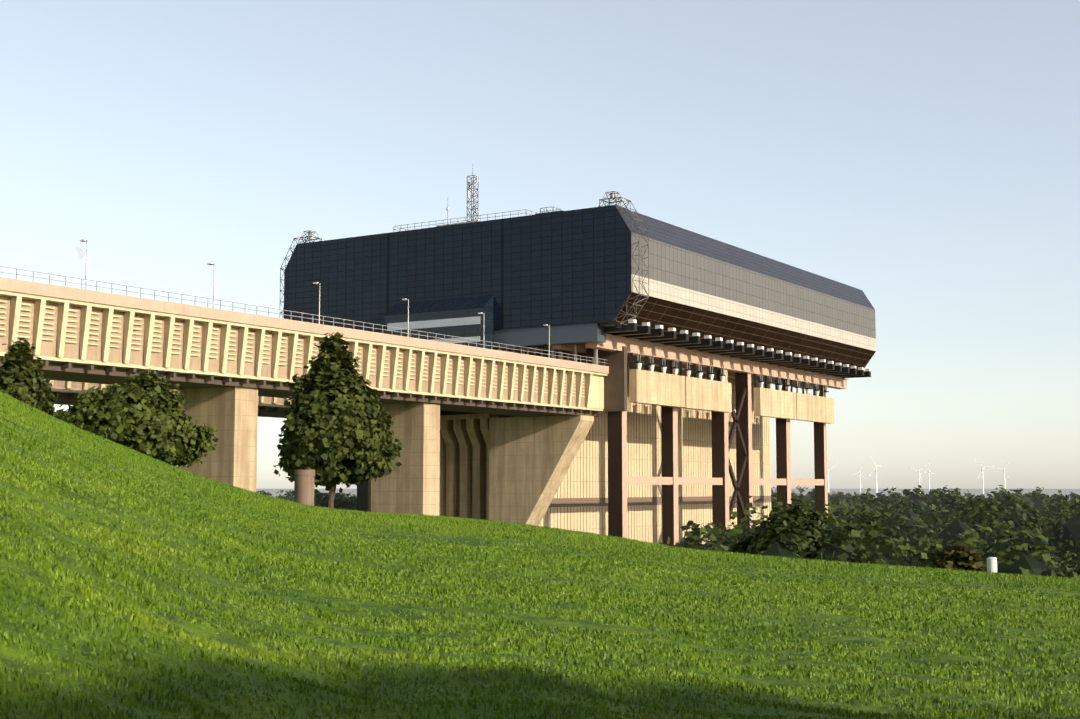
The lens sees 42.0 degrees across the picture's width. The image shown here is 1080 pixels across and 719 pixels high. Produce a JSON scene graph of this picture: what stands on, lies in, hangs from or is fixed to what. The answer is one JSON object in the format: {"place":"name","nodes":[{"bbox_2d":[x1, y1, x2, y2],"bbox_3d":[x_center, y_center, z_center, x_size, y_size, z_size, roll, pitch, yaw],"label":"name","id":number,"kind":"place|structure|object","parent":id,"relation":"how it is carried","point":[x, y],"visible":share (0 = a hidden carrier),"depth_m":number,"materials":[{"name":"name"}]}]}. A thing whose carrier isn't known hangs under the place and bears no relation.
{"place":"outdoors","nodes":[
{"label":"outdoors","id":0,"kind":"place"},
{"bbox_2d":[74,247,83,259],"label":"moon","id":1,"kind":"object","parent":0,"point":[80,251],"visible":1,"depth_m":28440.40,"materials":[{"name":"white"}]},
{"bbox_2d":[0,405,1079,718],"bbox_3d":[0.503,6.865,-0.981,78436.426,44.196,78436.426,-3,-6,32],"label":"terrain","id":2,"kind":"structure","parent":0,"point":[12,655],"depth_m":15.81,"materials":[{"name":"green plant"}]},
{"bbox_2d":[0,338,58,416],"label":"tree","id":3,"kind":"object","parent":2,"relation":"on","point":[21,378],"visible":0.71,"depth_m":121.67,"materials":[{"name":"green plant"}]},
{"bbox_2d":[52,368,218,468],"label":"bush","id":4,"kind":"object","parent":2,"relation":"on","point":[144,414],"visible":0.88,"depth_m":118.39,"materials":[{"name":"green plant"}]},
{"bbox_2d":[43,379,290,417],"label":"canal bridge","id":5,"kind":"structure","parent":2,"relation":"on","point":[67,392],"depth_m":197.12,"materials":[{"name":"concrete"}]},
{"bbox_2d":[178,387,257,491],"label":"pier","id":6,"kind":"structure","parent":2,"relation":"on","point":[231,413],"depth_m":170.46,"materials":[{"name":"concrete"}]},
{"bbox_2d":[0,266,608,416],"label":"canal bridge","id":7,"kind":"structure","parent":2,"relation":"on","point":[83,335],"depth_m":169.07,"materials":[{"name":"concrete"}]},
{"bbox_2d":[80,239,87,289],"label":"lamp post","id":8,"kind":"object","parent":7,"relation":"on","point":[84,240],"visible":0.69,"depth_m":149.77,"materials":[{"name":"grey metal"}]},
{"bbox_2d":[207,263,214,307],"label":"lamp post","id":9,"kind":"object","parent":7,"relation":"on","point":[213,281],"visible":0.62,"depth_m":165.47,"materials":[{"name":"grey metal"}]},
{"bbox_2d":[313,282,320,323],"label":"lamp post","id":10,"kind":"object","parent":7,"relation":"on","point":[319,298],"visible":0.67,"depth_m":181.10,"materials":[{"name":"grey metal"}]},
{"bbox_2d":[402,298,408,336],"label":"lamp post","id":11,"kind":"object","parent":7,"relation":"on","point":[408,316],"visible":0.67,"depth_m":196.71,"materials":[{"name":"grey metal"}]},
{"bbox_2d":[478,312,484,347],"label":"lamp post","id":12,"kind":"object","parent":7,"relation":"on","point":[483,329],"visible":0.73,"depth_m":212.34,"materials":[{"name":"grey metal"}]},
{"bbox_2d":[543,324,549,357],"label":"lamp post","id":13,"kind":"object","parent":7,"relation":"on","point":[549,338],"visible":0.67,"depth_m":228.02,"materials":[{"name":"grey metal"}]},
{"bbox_2d":[294,470,314,505],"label":"pillar","id":14,"kind":"structure","parent":2,"relation":"on","point":[304,480],"depth_m":112.84,"materials":[{"name":"beige concrete"}]},
{"bbox_2d":[273,331,403,508],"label":"tree","id":15,"kind":"object","parent":2,"relation":"on","point":[333,434],"visible":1,"depth_m":120.18,"materials":[{"name":"green plant"}]},
{"bbox_2d":[357,479,370,511],"bbox_3d":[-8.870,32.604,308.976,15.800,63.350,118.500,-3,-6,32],"label":"bridge pier","id":16,"kind":"structure","parent":2,"relation":"on","point":[364,496],"depth_m":267.84,"materials":[{"name":"grey concrete"}]},
{"bbox_2d":[371,402,439,515],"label":"pier","id":17,"kind":"structure","parent":2,"relation":"on","point":[412,486],"depth_m":201.90,"materials":[{"name":"concrete"}]},
{"bbox_2d":[0,391,1079,590],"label":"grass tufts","id":18,"kind":"object","parent":2,"relation":"on","point":[93,442],"visible":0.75,"depth_m":57.23,"materials":[{"name":"green plant"}]},
{"bbox_2d":[385,295,770,543],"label":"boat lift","id":19,"kind":"object","parent":2,"relation":"on","point":[549,471],"visible":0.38,"depth_m":250.35,"materials":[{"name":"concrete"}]},
{"bbox_2d":[284,205,875,369],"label":"machine hall","id":20,"kind":"structure","parent":19,"relation":"on","point":[569,267],"depth_m":248.78,"materials":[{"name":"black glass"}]},
{"bbox_2d":[280,230,321,317],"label":"truss","id":21,"kind":"object","parent":20,"relation":"on","point":[310,234],"visible":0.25,"depth_m":267.24,"materials":[{"name":"grey metal"}]},
{"bbox_2d":[437,220,478,226],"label":"penthouse","id":22,"kind":"object","parent":20,"relation":"on","point":[457,223],"visible":0.02,"depth_m":265.60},
{"bbox_2d":[467,173,479,221],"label":"roof mast","id":23,"kind":"object","parent":20,"relation":"on","point":[474,208],"visible":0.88,"depth_m":271.11,"materials":[{"name":"grey metal"}]},
{"bbox_2d":[394,207,562,230],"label":"roof railings","id":24,"kind":"object","parent":20,"relation":"on","point":[472,219],"visible":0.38,"depth_m":243.10,"materials":[{"name":"grey metal"}]},
{"bbox_2d":[598,191,648,324],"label":"truss","id":25,"kind":"object","parent":20,"relation":"on","point":[612,194],"visible":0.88,"depth_m":228.94,"materials":[{"name":"grey metal"}]},
{"bbox_2d":[256,485,1079,578],"bbox_3d":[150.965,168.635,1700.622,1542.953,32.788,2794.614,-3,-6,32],"label":"valley trees","id":26,"kind":"object","parent":2,"relation":"on","point":[1017,532],"visible":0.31,"depth_m":237.13,"materials":[{"name":"green plant"}]},
{"bbox_2d":[552,319,870,545],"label":"support structure","id":27,"kind":"object","parent":2,"relation":"on","point":[670,352],"visible":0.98,"depth_m":271.77,"materials":[{"name":"beige concrete"}]},
{"bbox_2d":[718,498,855,559],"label":"bush","id":28,"kind":"object","parent":2,"relation":"on","point":[793,519],"visible":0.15,"depth_m":153.84,"materials":[{"name":"green plant"}]},
{"bbox_2d":[827,464,837,491],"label":"wind turbine","id":29,"kind":"object","parent":2,"relation":"on","point":[828,476],"visible":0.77,"depth_m":5793.74,"materials":[{"name":"white metal"}]},
{"bbox_2d":[851,464,865,491],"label":"wind turbine","id":30,"kind":"object","parent":2,"relation":"on","point":[859,477],"visible":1,"depth_m":7211.10,"materials":[{"name":"white metal"}]},
{"bbox_2d":[844,514,901,557],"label":"bush","id":31,"kind":"object","parent":2,"relation":"on","point":[872,527],"visible":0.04,"depth_m":206.84,"materials":[{"name":"green plant"}]},
{"bbox_2d":[870,456,887,492],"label":"wind turbine","id":32,"kind":"object","parent":2,"relation":"on","point":[876,473],"visible":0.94,"depth_m":5274.29,"materials":[{"name":"white metal"}]},
{"bbox_2d":[911,464,926,492],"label":"wind turbine","id":33,"kind":"object","parent":2,"relation":"on","point":[919,474],"visible":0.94,"depth_m":6282.96,"materials":[{"name":"white metal"}]},
{"bbox_2d":[920,461,936,490],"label":"wind turbine","id":34,"kind":"object","parent":2,"relation":"on","point":[928,471],"visible":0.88,"depth_m":6271.62,"materials":[{"name":"white metal"}]},
{"bbox_2d":[928,539,997,572],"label":"autumn bush","id":35,"kind":"object","parent":2,"relation":"on","point":[960,556],"visible":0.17,"depth_m":122.73,"materials":[{"name":"brown plant"}]},
{"bbox_2d":[974,458,994,493],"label":"wind turbine","id":36,"kind":"object","parent":2,"relation":"on","point":[982,476],"visible":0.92,"depth_m":5172.01,"materials":[{"name":"white metal"}]},
{"bbox_2d":[987,557,996,572],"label":"marker bollard","id":37,"kind":"object","parent":2,"relation":"on","point":[991,564],"visible":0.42,"depth_m":78.92,"materials":[{"name":"white paint"}]},
{"bbox_2d":[993,460,1010,488],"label":"wind turbine","id":38,"kind":"object","parent":2,"relation":"on","point":[1004,473],"visible":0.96,"depth_m":5618.26,"materials":[{"name":"white metal"}]},
{"bbox_2d":[0,0,1079,488],"label":"sky","id":39,"kind":"structure","parent":0,"point":[919,157],"materials":[{"name":"blue"}]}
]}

